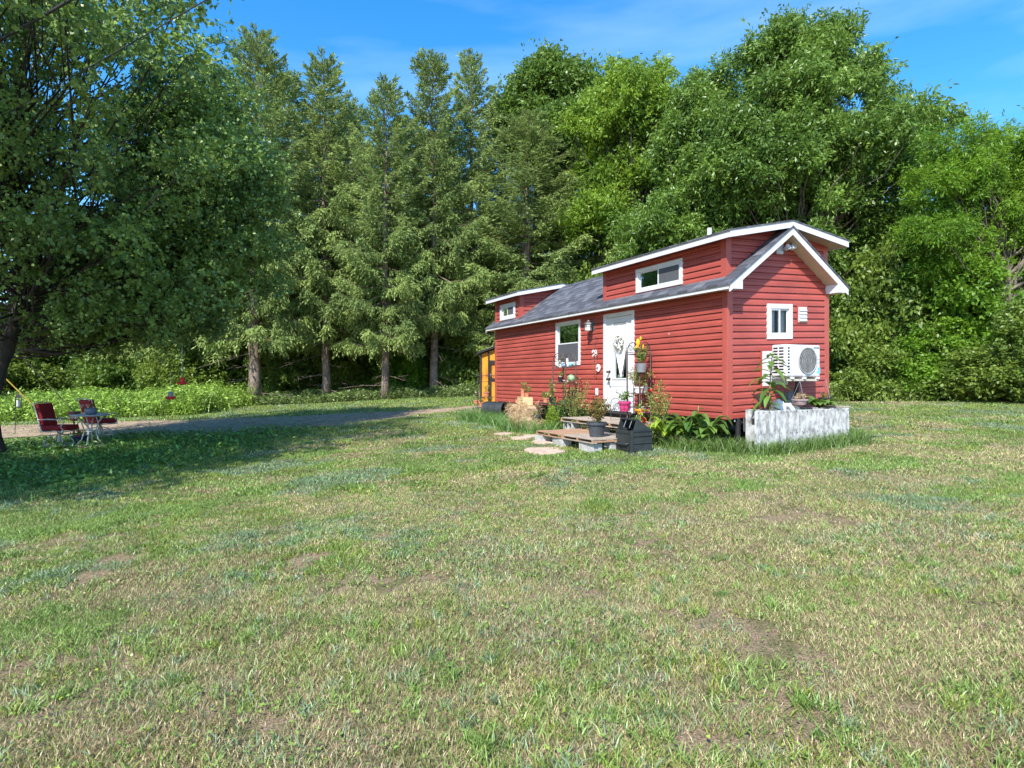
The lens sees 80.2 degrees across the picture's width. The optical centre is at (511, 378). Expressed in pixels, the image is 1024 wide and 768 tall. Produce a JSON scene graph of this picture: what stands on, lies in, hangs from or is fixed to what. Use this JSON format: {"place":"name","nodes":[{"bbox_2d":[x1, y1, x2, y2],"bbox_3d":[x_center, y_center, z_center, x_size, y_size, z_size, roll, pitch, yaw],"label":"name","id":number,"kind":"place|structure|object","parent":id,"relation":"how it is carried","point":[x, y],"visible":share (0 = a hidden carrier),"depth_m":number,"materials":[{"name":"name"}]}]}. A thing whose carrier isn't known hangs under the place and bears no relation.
{"place":"outdoors","nodes":[
{"label":"outdoors","id":0,"kind":"place"},
{"bbox_2d":[0,378,280,421],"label":"meadow","id":1,"kind":"structure","parent":0,"point":[193,398],"depth_m":25.19,"materials":[{"name":"green plant"}]},
{"bbox_2d":[0,421,323,499],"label":"rough grass","id":2,"kind":"structure","parent":0,"point":[150,455],"depth_m":12.14,"materials":[{"name":"green plant"}]},
{"bbox_2d":[1,405,478,437],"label":"driveway","id":3,"kind":"structure","parent":0,"point":[232,423],"depth_m":19.46,"materials":[{"name":"grey gravel"}]},
{"bbox_2d":[15,389,21,429],"bbox_3d":[-14.790,0.979,18.201,0.170,1.338,0.170,0,0,45],"label":"lantern hook","id":4,"kind":"object","parent":3,"relation":"on","point":[17,402],"visible":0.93,"depth_m":18.19,"materials":[{"name":"black metal"}]},
{"bbox_2d":[22,356,92,431],"bbox_3d":[-13.576,-0.305,17.234,2.968,3.771,0.034,0,0,-17],"label":"guy wire","id":5,"kind":"object","parent":3,"relation":"attached to","point":[55,391],"visible":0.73,"depth_m":17.37,"materials":[{"name":"black metal"}]},
{"bbox_2d":[0,396,1023,767],"bbox_3d":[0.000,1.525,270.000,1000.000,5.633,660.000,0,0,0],"label":"ground","id":6,"kind":"structure","parent":0,"point":[768,645],"depth_m":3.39,"materials":[{"name":"green plant"}]},
{"bbox_2d":[1,343,79,397],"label":"understory tree","id":7,"kind":"object","parent":6,"relation":"on","point":[24,374],"visible":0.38,"depth_m":36.27,"materials":[{"name":"green plant"}]},
{"bbox_2d":[30,401,79,447],"bbox_3d":[-10.737,1.062,14.304,0.752,1.086,0.627,0,0,-5],"label":"garden chair","id":8,"kind":"object","parent":6,"relation":"on","point":[47,419],"visible":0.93,"depth_m":14.16,"materials":[{"name":"red fabric"}]},
{"bbox_2d":[70,429,86,443],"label":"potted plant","id":9,"kind":"object","parent":6,"relation":"on","point":[76,437],"visible":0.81,"depth_m":14.93,"materials":[{"name":"blue plant"}]},
{"bbox_2d":[76,398,117,437],"bbox_3d":[-10.995,1.030,16.110,0.627,1.086,0.752,0,0,25],"label":"garden chair","id":10,"kind":"object","parent":6,"relation":"on","point":[83,404],"visible":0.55,"depth_m":15.96,"materials":[{"name":"red fabric"}]},
{"bbox_2d":[59,356,136,392],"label":"understory tree","id":11,"kind":"object","parent":6,"relation":"on","point":[76,382],"visible":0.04,"depth_m":37.17,"materials":[{"name":"green plant"}]},
{"bbox_2d":[66,341,160,392],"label":"understory tree","id":12,"kind":"object","parent":6,"relation":"on","point":[108,373],"visible":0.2,"depth_m":35.89,"materials":[{"name":"green plant"}]},
{"bbox_2d":[79,168,158,391],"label":"spruce tree","id":13,"kind":"object","parent":6,"relation":"on","point":[130,354],"depth_m":35.17,"materials":[{"name":"green plant"}]},
{"bbox_2d":[0,0,273,453],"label":"leafy tree","id":14,"kind":"object","parent":6,"relation":"on","point":[27,238],"visible":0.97,"depth_m":11.69,"materials":[{"name":"green plant"}]},
{"bbox_2d":[0,0,72,41],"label":"overhead cable","id":15,"kind":"object","parent":14,"relation":"attached to","point":[47,13],"visible":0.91,"depth_m":8.04,"materials":[{"name":"black metal"}]},
{"bbox_2d":[1,0,206,115],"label":"overhead cable","id":16,"kind":"object","parent":14,"relation":"attached to","point":[107,56],"visible":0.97,"depth_m":7.86,"materials":[{"name":"black metal"}]},
{"bbox_2d":[0,42,316,366],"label":"leafy tree","id":17,"kind":"object","parent":6,"relation":"on","point":[236,236],"visible":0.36,"depth_m":14.82,"materials":[{"name":"green plant"}]},
{"bbox_2d":[130,331,240,392],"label":"understory tree","id":18,"kind":"object","parent":6,"relation":"on","point":[157,373],"visible":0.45,"depth_m":32.71,"materials":[{"name":"green plant"}]},
{"bbox_2d":[132,212,285,380],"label":"spruce tree","id":19,"kind":"object","parent":6,"relation":"on","point":[154,352],"visible":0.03,"depth_m":32.53,"materials":[{"name":"green plant"}]},
{"bbox_2d":[171,306,267,389],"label":"understory tree","id":20,"kind":"object","parent":6,"relation":"on","point":[234,364],"visible":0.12,"depth_m":34.35,"materials":[{"name":"green plant"}]},
{"bbox_2d":[185,22,328,398],"bbox_3d":[-13.132,-8.299,30.978,7.544,19.522,6.734,0,0,-21],"label":"spruce tree","id":21,"kind":"object","parent":6,"relation":"on","point":[256,335],"visible":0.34,"depth_m":30.44,"materials":[{"name":"green plant"}]},
{"bbox_2d":[229,316,321,394],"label":"understory tree","id":22,"kind":"object","parent":6,"relation":"on","point":[277,376],"visible":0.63,"depth_m":33.48,"materials":[{"name":"green plant"}]},
{"bbox_2d":[247,67,334,326],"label":"spruce tree","id":23,"kind":"object","parent":6,"relation":"on","point":[295,96],"visible":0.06,"depth_m":37.57,"materials":[{"name":"green plant"}]},
{"bbox_2d":[266,45,396,393],"bbox_3d":[-9.779,-8.025,32.451,7.339,18.718,7.768,0,0,27],"label":"spruce tree","id":24,"kind":"object","parent":6,"relation":"on","point":[316,280],"visible":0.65,"depth_m":31.59,"materials":[{"name":"green plant"}]},
{"bbox_2d":[306,321,380,391],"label":"understory tree","id":25,"kind":"object","parent":6,"relation":"on","point":[357,372],"visible":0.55,"depth_m":34.81,"materials":[{"name":"green plant"}]},
{"bbox_2d":[219,380,479,404],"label":"undergrowth","id":26,"kind":"object","parent":6,"relation":"on","point":[313,395],"visible":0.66,"depth_m":31.10,"materials":[{"name":"green plant"}]},
{"bbox_2d":[302,94,398,359],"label":"spruce tree","id":27,"kind":"object","parent":6,"relation":"on","point":[358,122],"visible":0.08,"depth_m":37.47,"materials":[{"name":"green plant"}]},
{"bbox_2d":[319,71,446,399],"bbox_3d":[-6.378,-7.088,31.112,6.238,16.591,6.602,0,0,-36],"label":"spruce tree","id":28,"kind":"object","parent":6,"relation":"on","point":[385,337],"visible":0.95,"depth_m":30.39,"materials":[{"name":"green plant"}]},
{"bbox_2d":[362,310,430,388],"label":"understory tree","id":29,"kind":"object","parent":6,"relation":"on","point":[401,365],"visible":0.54,"depth_m":34.06,"materials":[{"name":"green plant"}]},
{"bbox_2d":[366,113,452,334],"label":"spruce tree","id":30,"kind":"object","parent":6,"relation":"on","point":[408,155],"visible":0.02,"depth_m":38.27,"materials":[{"name":"green plant"}]},
{"bbox_2d":[368,47,490,388],"bbox_3d":[-4.518,-8.349,32.956,7.194,18.899,6.991,0,0,-9],"label":"spruce tree","id":31,"kind":"object","parent":6,"relation":"on","point":[452,324],"visible":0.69,"depth_m":32.32,"materials":[{"name":"green plant"}]},
{"bbox_2d":[411,130,477,335],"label":"spruce tree","id":32,"kind":"object","parent":6,"relation":"on","point":[454,150],"visible":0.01,"depth_m":42.34,"materials":[{"name":"green plant"}]},
{"bbox_2d":[419,307,472,378],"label":"understory tree","id":33,"kind":"object","parent":6,"relation":"on","point":[440,349],"visible":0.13,"depth_m":35.32,"materials":[{"name":"green plant"}]},
{"bbox_2d":[424,316,494,387],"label":"understory tree","id":34,"kind":"object","parent":6,"relation":"on","point":[468,371],"visible":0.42,"depth_m":33.94,"materials":[{"name":"green plant"}]},
{"bbox_2d":[422,48,523,349],"bbox_3d":[-2.619,-9.281,36.019,6.605,20.536,6.991,0,0,18],"label":"spruce tree","id":35,"kind":"object","parent":6,"relation":"on","point":[471,80],"visible":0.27,"depth_m":35.45,"materials":[{"name":"green plant"}]},
{"bbox_2d":[476,346,497,401],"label":"garden shed","id":36,"kind":"structure","parent":6,"relation":"on","point":[487,363],"depth_m":23.23,"materials":[{"name":"wood"}]},
{"bbox_2d":[481,401,508,417],"bbox_3d":[-0.491,0.895,17.495,0.700,0.500,0.500,0,0,30],"label":"barrel","id":37,"kind":"object","parent":6,"relation":"on","point":[496,406],"visible":0.54,"depth_m":17.37,"materials":[{"name":"black plastic"}]},
{"bbox_2d":[459,92,540,317],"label":"spruce tree","id":38,"kind":"object","parent":6,"relation":"on","point":[496,171],"visible":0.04,"depth_m":39.10,"materials":[{"name":"green plant"}]},
{"bbox_2d":[451,408,573,435],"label":"long grass","id":39,"kind":"structure","parent":6,"relation":"on","point":[498,420],"depth_m":14.48,"materials":[{"name":"green plant"}]},
{"bbox_2d":[505,412,541,429],"bbox_3d":[0.276,1.024,14.143,0.954,0.665,1.238,0,0,-11],"label":"straw bale","id":40,"kind":"object","parent":6,"relation":"on","point":[527,418],"visible":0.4,"depth_m":13.88},
{"bbox_2d":[504,399,544,424],"bbox_3d":[0.274,0.895,15.066,0.996,0.927,1.325,0,0,-31],"label":"straw bale","id":41,"kind":"object","parent":6,"relation":"on","point":[519,408],"visible":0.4,"depth_m":14.79},
{"bbox_2d":[517,397,532,404],"bbox_3d":[0.329,0.546,15.028,0.276,0.204,0.460,0,0,-16],"label":"wooden box","id":42,"kind":"object","parent":41,"relation":"on","point":[528,401],"visible":0.96,"depth_m":14.82,"materials":[{"name":"brown wood"}]},
{"bbox_2d":[454,107,602,356],"bbox_3d":[0.770,-6.854,32.955,8.676,15.506,7.744,0,0,24],"label":"spruce tree","id":43,"kind":"object","parent":6,"relation":"on","point":[539,134],"visible":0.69,"depth_m":32.02,"materials":[{"name":"green plant"}]},
{"bbox_2d":[524,447,564,454],"bbox_3d":[0.583,1.247,10.475,0.691,0.050,0.861,0,0,-14],"label":"flagstone","id":44,"kind":"object","parent":6,"relation":"on","point":[542,450],"visible":0.74,"depth_m":10.38,"materials":[{"name":"beige stone"}]},
{"bbox_2d":[482,37,607,248],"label":"leafy tree","id":45,"kind":"object","parent":6,"relation":"on","point":[548,79],"visible":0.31,"depth_m":36.02,"materials":[{"name":"green plant"}]},
{"bbox_2d":[535,434,557,440],"bbox_3d":[0.660,1.173,11.729,0.400,0.190,0.190,0,0,-23],"label":"cinder block","id":46,"kind":"object","parent":6,"relation":"on","point":[541,438],"depth_m":11.62,"materials":[{"name":"concrete"}]},
{"bbox_2d":[536,429,606,438],"bbox_3d":[1.129,1.036,11.589,0.995,0.077,1.000,0,0,-26],"label":"pallet","id":47,"kind":"object","parent":46,"relation":"on","point":[561,432],"visible":0.71,"depth_m":11.56,"materials":[{"name":"brown wood"}]},
{"bbox_2d":[541,402,561,429],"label":"dwarf cypress","id":48,"kind":"object","parent":6,"relation":"on","point":[551,415],"visible":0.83,"depth_m":12.93,"materials":[{"name":"green plant"}]},
{"bbox_2d":[548,396,572,427],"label":"bush","id":49,"kind":"object","parent":6,"relation":"on","point":[562,410],"visible":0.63,"depth_m":13.31,"materials":[{"name":"green plant"}]},
{"bbox_2d":[553,437,570,446],"bbox_3d":[0.915,1.175,11.163,0.190,0.190,0.400,0,0,-22],"label":"cinder block","id":50,"kind":"object","parent":6,"relation":"on","point":[561,442],"depth_m":11.00,"materials":[{"name":"concrete"}]},
{"bbox_2d":[552,353,576,426],"bbox_3d":[1.207,0.276,14.023,0.312,1.769,0.592,0,0,-26],"label":"plant shelf","id":51,"kind":"object","parent":6,"relation":"on","point":[565,367],"visible":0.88,"depth_m":13.89,"materials":[{"name":"brown metal"}]},
{"bbox_2d":[522,133,611,284],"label":"spruce tree","id":52,"kind":"object","parent":6,"relation":"on","point":[580,256],"visible":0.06,"depth_m":35.60,"materials":[{"name":"green plant"}]},
{"bbox_2d":[539,253,595,286],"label":"understory tree","id":53,"kind":"object","parent":6,"relation":"on","point":[572,258],"visible":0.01,"depth_m":32.53,"materials":[{"name":"green plant"}]},
{"bbox_2d":[561,378,589,421],"bbox_3d":[1.436,0.529,13.460,0.682,1.221,0.615,0,0,0],"label":"bush","id":54,"kind":"object","parent":6,"relation":"on","point":[576,400],"visible":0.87,"depth_m":13.45,"materials":[{"name":"green plant"}]},
{"bbox_2d":[579,441,601,452],"bbox_3d":[1.333,1.175,10.332,0.190,0.190,0.400,0,0,-30],"label":"cinder block","id":55,"kind":"object","parent":6,"relation":"on","point":[587,447],"depth_m":10.20,"materials":[{"name":"concrete"}]},
{"bbox_2d":[562,433,616,443],"bbox_3d":[1.563,1.036,10.702,0.995,0.077,0.998,0,0,-26],"label":"pallet","id":56,"kind":"object","parent":55,"relation":"on","point":[609,437],"visible":0.63,"depth_m":10.41,"materials":[{"name":"brown wood"}]},
{"bbox_2d":[582,395,610,436],"bbox_3d":[1.507,0.641,10.536,0.542,0.710,0.562,0,0,-30],"label":"potted plant","id":57,"kind":"object","parent":56,"relation":"on","point":[596,428],"visible":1,"depth_m":10.44,"materials":[{"name":"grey plant"}]},
{"bbox_2d":[578,240,626,280],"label":"understory tree","id":58,"kind":"object","parent":6,"relation":"on","point":[607,260],"visible":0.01,"depth_m":29.90,"materials":[{"name":"green plant"}]},
{"bbox_2d":[550,49,681,264],"bbox_3d":[5.778,-8.015,32.156,7.703,17.408,7.652,0,0,0],"label":"hickory tree","id":59,"kind":"object","parent":6,"relation":"on","point":[622,104],"visible":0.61,"depth_m":30.18,"materials":[{"name":"green plant"}]},
{"bbox_2d":[616,418,652,452],"bbox_3d":[2.018,0.934,10.170,0.484,0.553,0.456,0,0,-27],"label":"storage bin","id":60,"kind":"object","parent":6,"relation":"on","point":[637,437],"visible":0.94,"depth_m":10.03,"materials":[{"name":"black plastic"}]},
{"bbox_2d":[641,380,673,436],"bbox_3d":[2.636,0.579,10.998,0.581,1.173,0.584,0,0,0],"label":"bush","id":61,"kind":"object","parent":6,"relation":"on","point":[654,410],"visible":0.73,"depth_m":10.97,"materials":[{"name":"green plant"}]},
{"bbox_2d":[647,416,685,439],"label":"broad leaf plant","id":62,"kind":"object","parent":6,"relation":"on","point":[659,425],"visible":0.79,"depth_m":10.40,"materials":[{"name":"green plant"}]},
{"bbox_2d":[485,220,849,437],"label":"tiny house","id":63,"kind":"structure","parent":6,"relation":"on","point":[710,319],"depth_m":11.30,"materials":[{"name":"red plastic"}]},
{"bbox_2d":[500,302,515,320],"bbox_3d":[-0.087,-1.997,18.010,0.139,0.477,1.020,0,0,-26],"label":"window","id":64,"kind":"structure","parent":63,"relation":"in","point":[507,311],"depth_m":17.95,"materials":[{"name":"white plastic"}]},
{"bbox_2d":[555,319,580,365],"bbox_3d":[1.416,-0.875,14.943,0.139,1.092,1.150,0,0,-26],"label":"window","id":65,"kind":"structure","parent":63,"relation":"in","point":[567,334],"depth_m":14.91,"materials":[{"name":"white plastic"}]},
{"bbox_2d":[606,315,630,411],"bbox_3d":[2.280,-0.326,13.046,0.132,2.033,0.922,0,0,-26],"label":"door","id":66,"kind":"structure","parent":63,"relation":"in","point":[621,326],"depth_m":13.13,"materials":[{"name":"white wood"}]},
{"bbox_2d":[613,335,623,350],"bbox_3d":[2.272,-0.775,13.000,0.154,0.356,0.345,0,0,-26],"label":"wreath","id":67,"kind":"object","parent":66,"relation":"attached to","point":[620,342],"visible":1,"depth_m":12.96,"materials":[{"name":"white plant"}]},
{"bbox_2d":[636,258,682,292],"bbox_3d":[2.873,-2.002,11.889,0.066,0.487,1.380,0,0,-26],"label":"window","id":68,"kind":"structure","parent":63,"relation":"in","point":[666,274],"depth_m":11.82,"materials":[{"name":"white plastic"}]},
{"bbox_2d":[766,304,792,338],"bbox_3d":[4.746,-1.024,10.873,0.635,0.649,0.139,0,0,-26],"label":"window","id":69,"kind":"structure","parent":63,"relation":"in","point":[781,308],"depth_m":10.87,"materials":[{"name":"white plastic"}]},
{"bbox_2d":[771,344,819,395],"bbox_3d":[4.935,-0.143,10.649,0.863,0.894,0.460,0,0,-26],"label":"air conditioner","id":70,"kind":"object","parent":63,"relation":"attached to","point":[802,362],"visible":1,"depth_m":10.45,"materials":[{"name":"white plastic"}]},
{"bbox_2d":[791,381,808,406],"bbox_3d":[4.870,0.233,10.270,0.278,0.466,0.270,0,0,0],"label":"hanging basket","id":71,"kind":"object","parent":70,"relation":"hanging from","point":[801,402],"visible":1,"depth_m":10.21,"materials":[{"name":"plastic"}]},
{"bbox_2d":[818,381,832,403],"bbox_3d":[5.464,0.221,10.564,0.257,0.442,0.263,0,0,44],"label":"hanging basket","id":72,"kind":"object","parent":63,"relation":"hanging from","point":[826,396],"visible":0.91,"depth_m":10.55,"materials":[{"name":"metal"}]},
{"bbox_2d":[662,413,710,438],"bbox_3d":[2.962,0.806,10.349,0.879,0.485,0.930,0,0,-13],"label":"broad leaf plant","id":73,"kind":"object","parent":6,"relation":"on","point":[686,425],"visible":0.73,"depth_m":10.23,"materials":[{"name":"green plant"}]},
{"bbox_2d":[601,46,773,262],"bbox_3d":[8.221,-6.946,27.148,8.418,15.296,6.860,0,0,0],"label":"hickory tree","id":74,"kind":"object","parent":6,"relation":"on","point":[665,219],"visible":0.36,"depth_m":26.02,"materials":[{"name":"green plant"}]},
{"bbox_2d":[684,415,733,440],"bbox_3d":[3.303,0.826,10.181,0.806,0.451,0.788,0,0,25],"label":"broad leaf plant","id":75,"kind":"object","parent":6,"relation":"on","point":[711,430],"visible":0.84,"depth_m":10.05,"materials":[{"name":"green plant"}]},
{"bbox_2d":[734,418,744,443],"bbox_3d":[3.884,0.880,10.447,0.214,0.545,0.100,0,0,-24],"label":"standpipe","id":76,"kind":"object","parent":6,"relation":"on","point":[737,421],"visible":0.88,"depth_m":10.42,"materials":[{"name":"metal"}]},
{"bbox_2d":[652,425,877,457],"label":"long grass","id":77,"kind":"structure","parent":6,"relation":"on","point":[840,440],"depth_m":9.82,"materials":[{"name":"green plant"}]},
{"bbox_2d":[746,405,850,450],"bbox_3d":[4.726,0.855,10.255,2.354,0.770,0.590,0,0,-26],"label":"planter box","id":78,"kind":"object","parent":6,"relation":"on","point":[763,424],"visible":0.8,"depth_m":9.97,"materials":[{"name":"wood"}]},
{"bbox_2d":[747,352,791,413],"bbox_3d":[4.241,0.070,10.044,0.657,1.062,0.712,0,0,-38],"label":"tall plant","id":79,"kind":"object","parent":78,"relation":"on","point":[766,398],"visible":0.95,"depth_m":9.98,"materials":[{"name":"green plant"}]},
{"bbox_2d":[771,399,786,410],"bbox_3d":[4.485,0.470,10.240,0.260,0.290,0.260,0,0,0],"label":"jug","id":80,"kind":"object","parent":78,"relation":"on","point":[783,405],"visible":0.52,"depth_m":10.15,"materials":[{"name":"white plastic"}]},
{"bbox_2d":[800,396,842,407],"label":"broad leaf plant","id":81,"kind":"object","parent":78,"relation":"in","point":[818,403],"visible":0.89,"depth_m":10.39,"materials":[{"name":"green plant"}]},
{"bbox_2d":[674,1,973,279],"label":"hickory tree","id":82,"kind":"object","parent":6,"relation":"on","point":[804,148],"visible":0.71,"depth_m":23.06,"materials":[{"name":"green plant"}]},
{"bbox_2d":[829,205,911,382],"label":"understory tree","id":83,"kind":"object","parent":6,"relation":"on","point":[833,361],"visible":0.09,"depth_m":23.31,"materials":[{"name":"green plant"}]},
{"bbox_2d":[829,337,929,401],"bbox_3d":[12.646,-0.145,21.001,3.269,2.752,3.491,0,0,34],"label":"shrub","id":84,"kind":"object","parent":6,"relation":"on","point":[857,378],"visible":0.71,"depth_m":20.32,"materials":[{"name":"green plant"}]},
{"bbox_2d":[855,223,909,268],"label":"understory tree","id":85,"kind":"object","parent":6,"relation":"on","point":[879,241],"depth_m":23.38,"materials":[{"name":"green plant"}]},
{"bbox_2d":[829,378,980,401],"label":"undergrowth","id":86,"kind":"object","parent":6,"relation":"on","point":[875,396],"visible":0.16,"depth_m":19.92,"materials":[{"name":"green plant"}]},
{"bbox_2d":[829,213,981,383],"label":"understory tree","id":87,"kind":"object","parent":6,"relation":"on","point":[892,299],"visible":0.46,"depth_m":21.52,"materials":[{"name":"green plant"}]},
{"bbox_2d":[871,312,978,400],"bbox_3d":[14.073,-0.729,20.610,3.227,3.460,4.413,0,0,3],"label":"shrub","id":88,"kind":"object","parent":6,"relation":"on","point":[929,363],"visible":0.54,"depth_m":19.74,"materials":[{"name":"green plant"}]},
{"bbox_2d":[880,105,1023,305],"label":"locust tree","id":89,"kind":"object","parent":6,"relation":"on","point":[973,201],"visible":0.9,"depth_m":19.18,"materials":[{"name":"green plant"}]},
{"bbox_2d":[906,241,1023,400],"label":"understory tree","id":90,"kind":"object","parent":6,"relation":"on","point":[963,300],"visible":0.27,"depth_m":19.38,"materials":[{"name":"green plant"}]},
{"bbox_2d":[912,335,1023,402],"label":"shrub","id":91,"kind":"object","parent":6,"relation":"on","point":[955,390],"visible":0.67,"depth_m":18.32,"materials":[{"name":"green plant"}]},
{"bbox_2d":[961,289,1023,402],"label":"shrub","id":92,"kind":"object","parent":6,"relation":"on","point":[1015,327],"visible":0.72,"depth_m":17.49,"materials":[{"name":"green plant"}]},
{"bbox_3d":[1.255,1.193,12.855,0.190,0.190,0.400,0,0,-23],"label":"cinder block","id":93,"kind":"object","parent":6,"relation":"on","visible":0},
{"bbox_2d":[563,422,579,428],"bbox_3d":[1.255,1.001,12.855,0.190,0.190,0.400,0,0,-23],"label":"cinder block","id":94,"kind":"object","parent":93,"relation":"on","point":[574,425],"depth_m":12.70,"materials":[{"name":"concrete"}]},
{"bbox_2d":[560,416,619,423],"bbox_3d":[1.806,0.861,12.673,1.065,0.088,1.331,0,0,-26],"label":"pallet","id":95,"kind":"object","parent":94,"relation":"on","point":[579,420],"visible":0.49,"depth_m":12.61,"materials":[{"name":"brown wood"}]},
{"bbox_2d":[0,0,1023,302],"label":"sky","id":96,"kind":"structure","parent":0,"point":[977,44],"materials":[{"name":"blue"}]},
{"bbox_3d":[-9.771,1.577,14.199,0.698,0.042,0.709,0,0,0],"label":"flagstone","id":97,"kind":"object","parent":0,"visible":0},
{"bbox_2d":[69,413,109,445],"bbox_3d":[-9.947,1.212,14.320,0.800,0.755,0.800,0,0,0],"label":"garden table","id":98,"kind":"object","parent":97,"relation":"on","point":[86,416],"visible":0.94,"depth_m":14.26,"materials":[{"name":"grey metal"}]},
{"bbox_2d":[84,402,96,414],"bbox_3d":[-9.927,0.690,14.320,0.260,0.284,0.256,0,0,0],"label":"planter pot","id":99,"kind":"object","parent":98,"relation":"on","point":[89,411],"visible":1,"depth_m":14.24,"materials":[{"name":"blue ceramic"}]},
{"bbox_3d":[2.188,1.001,10.974,0.190,0.190,0.400,0,0,-30],"label":"cinder block","id":100,"kind":"object","parent":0,"visible":0},
{"bbox_2d":[603,420,651,427],"bbox_3d":[2.240,0.862,11.629,0.925,0.087,0.932,0,0,-26],"label":"pallet","id":101,"kind":"object","parent":100,"relation":"on","point":[613,423],"visible":0.28,"depth_m":11.44,"materials":[{"name":"brown wood"}]},
{"bbox_2d":[611,398,631,417],"bbox_3d":[2.169,0.595,11.927,0.278,0.446,0.402,0,0,-29],"label":"plant stand","id":102,"kind":"object","parent":101,"relation":"on","point":[613,409],"visible":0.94,"depth_m":11.87,"materials":[{"name":"black metal"}]},
{"bbox_2d":[616,390,634,410],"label":"potted plant","id":103,"kind":"object","parent":102,"relation":"in","point":[625,401],"visible":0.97,"depth_m":11.80,"materials":[{"name":"pink plant"}]},
{"bbox_2d":[626,342,650,420],"bbox_3d":[2.492,0.086,11.926,0.312,1.629,0.432,0,0,44],"label":"plant shelf","id":104,"kind":"object","parent":101,"relation":"on","point":[627,372],"visible":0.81,"depth_m":11.88,"materials":[{"name":"brown metal"}]},
{"bbox_2d":[628,367,654,392],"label":"potted plant","id":105,"kind":"object","parent":104,"relation":"on","point":[636,376],"visible":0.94,"depth_m":11.78,"materials":[{"name":"green plant"}]},
{"bbox_2d":[634,346,648,371],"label":"potted plant","id":106,"kind":"object","parent":104,"relation":"on","point":[641,367],"visible":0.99,"depth_m":11.60,"materials":[{"name":"green plant"}]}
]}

